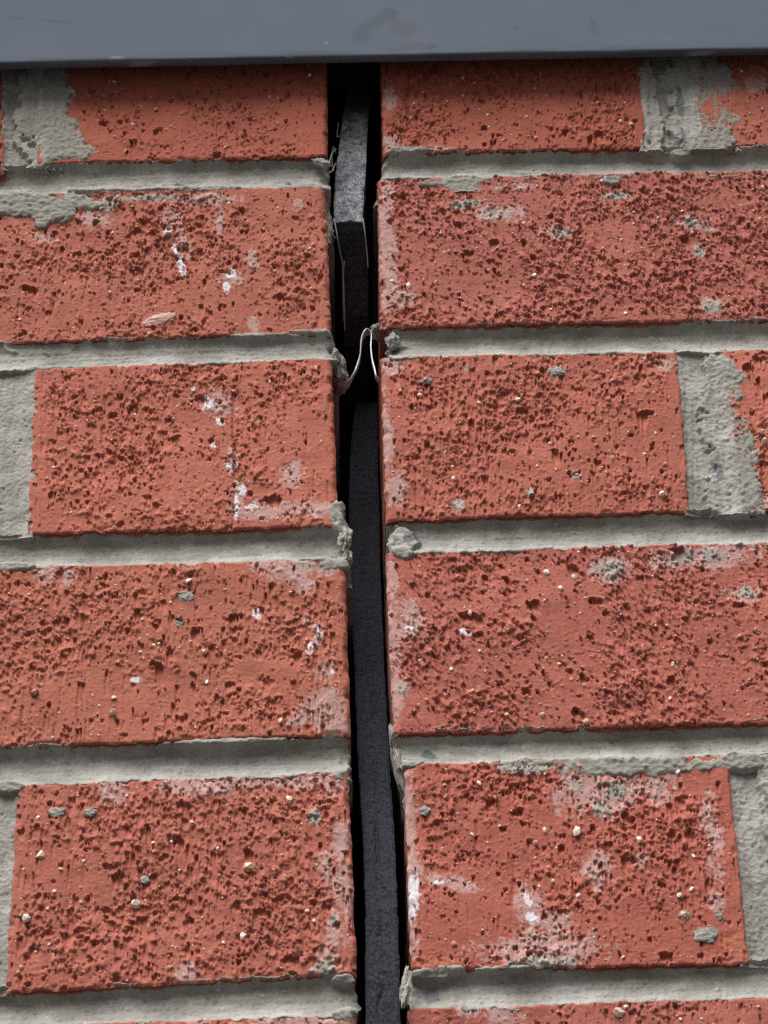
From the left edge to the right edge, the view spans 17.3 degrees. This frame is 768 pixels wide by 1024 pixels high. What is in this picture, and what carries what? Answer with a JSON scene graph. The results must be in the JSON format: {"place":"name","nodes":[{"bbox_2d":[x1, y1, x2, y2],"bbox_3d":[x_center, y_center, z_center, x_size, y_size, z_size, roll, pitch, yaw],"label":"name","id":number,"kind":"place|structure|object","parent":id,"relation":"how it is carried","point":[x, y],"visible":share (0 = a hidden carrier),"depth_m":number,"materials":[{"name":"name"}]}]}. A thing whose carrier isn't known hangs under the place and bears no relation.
{"place":"outdoors","nodes":[
{"label":"outdoors","id":0,"kind":"place"},
{"bbox_2d":[327,62,379,213],"bbox_3d":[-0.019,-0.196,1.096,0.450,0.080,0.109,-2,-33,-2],"label":"gap","id":1,"kind":"object","parent":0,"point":[339,75],"depth_m":1.06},
{"bbox_2d":[0,0,767,69],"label":"metal flashing","id":2,"kind":"object","parent":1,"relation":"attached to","point":[42,34],"visible":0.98,"depth_m":1.01,"materials":[{"name":"painted metal"}]},
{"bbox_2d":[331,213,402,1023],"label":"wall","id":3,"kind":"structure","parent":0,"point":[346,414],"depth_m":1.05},
{"bbox_2d":[0,63,360,1023],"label":"brick panel","id":4,"kind":"object","parent":3,"relation":"attached to","point":[176,681],"visible":1,"depth_m":0.89,"materials":[{"name":"brick"}]},
{"bbox_2d":[328,75,371,402],"bbox_3d":[-0.013,-0.126,1.033,0.021,0.146,0.078,-2,-33,-2],"label":"foam strip","id":5,"kind":"object","parent":4,"relation":"attached to","point":[352,192],"visible":0.92,"depth_m":1.00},
{"bbox_2d":[339,328,378,390],"bbox_3d":[-0.010,-0.057,0.947,0.015,0.023,0.010,-2,-33,-2],"label":"metal sliver","id":6,"kind":"object","parent":4,"relation":"on","point":[347,383],"visible":1,"depth_m":0.94,"materials":[{"name":"metal"}]},
{"bbox_2d":[349,402,400,1023],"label":"foam strip","id":7,"kind":"object","parent":4,"relation":"attached to","point":[377,867],"visible":0.98,"depth_m":0.88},
{"bbox_2d":[371,55,767,1023],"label":"brick panel","id":8,"kind":"object","parent":3,"relation":"attached to","point":[569,329],"visible":1,"depth_m":0.90,"materials":[{"name":"brick"}]}
]}

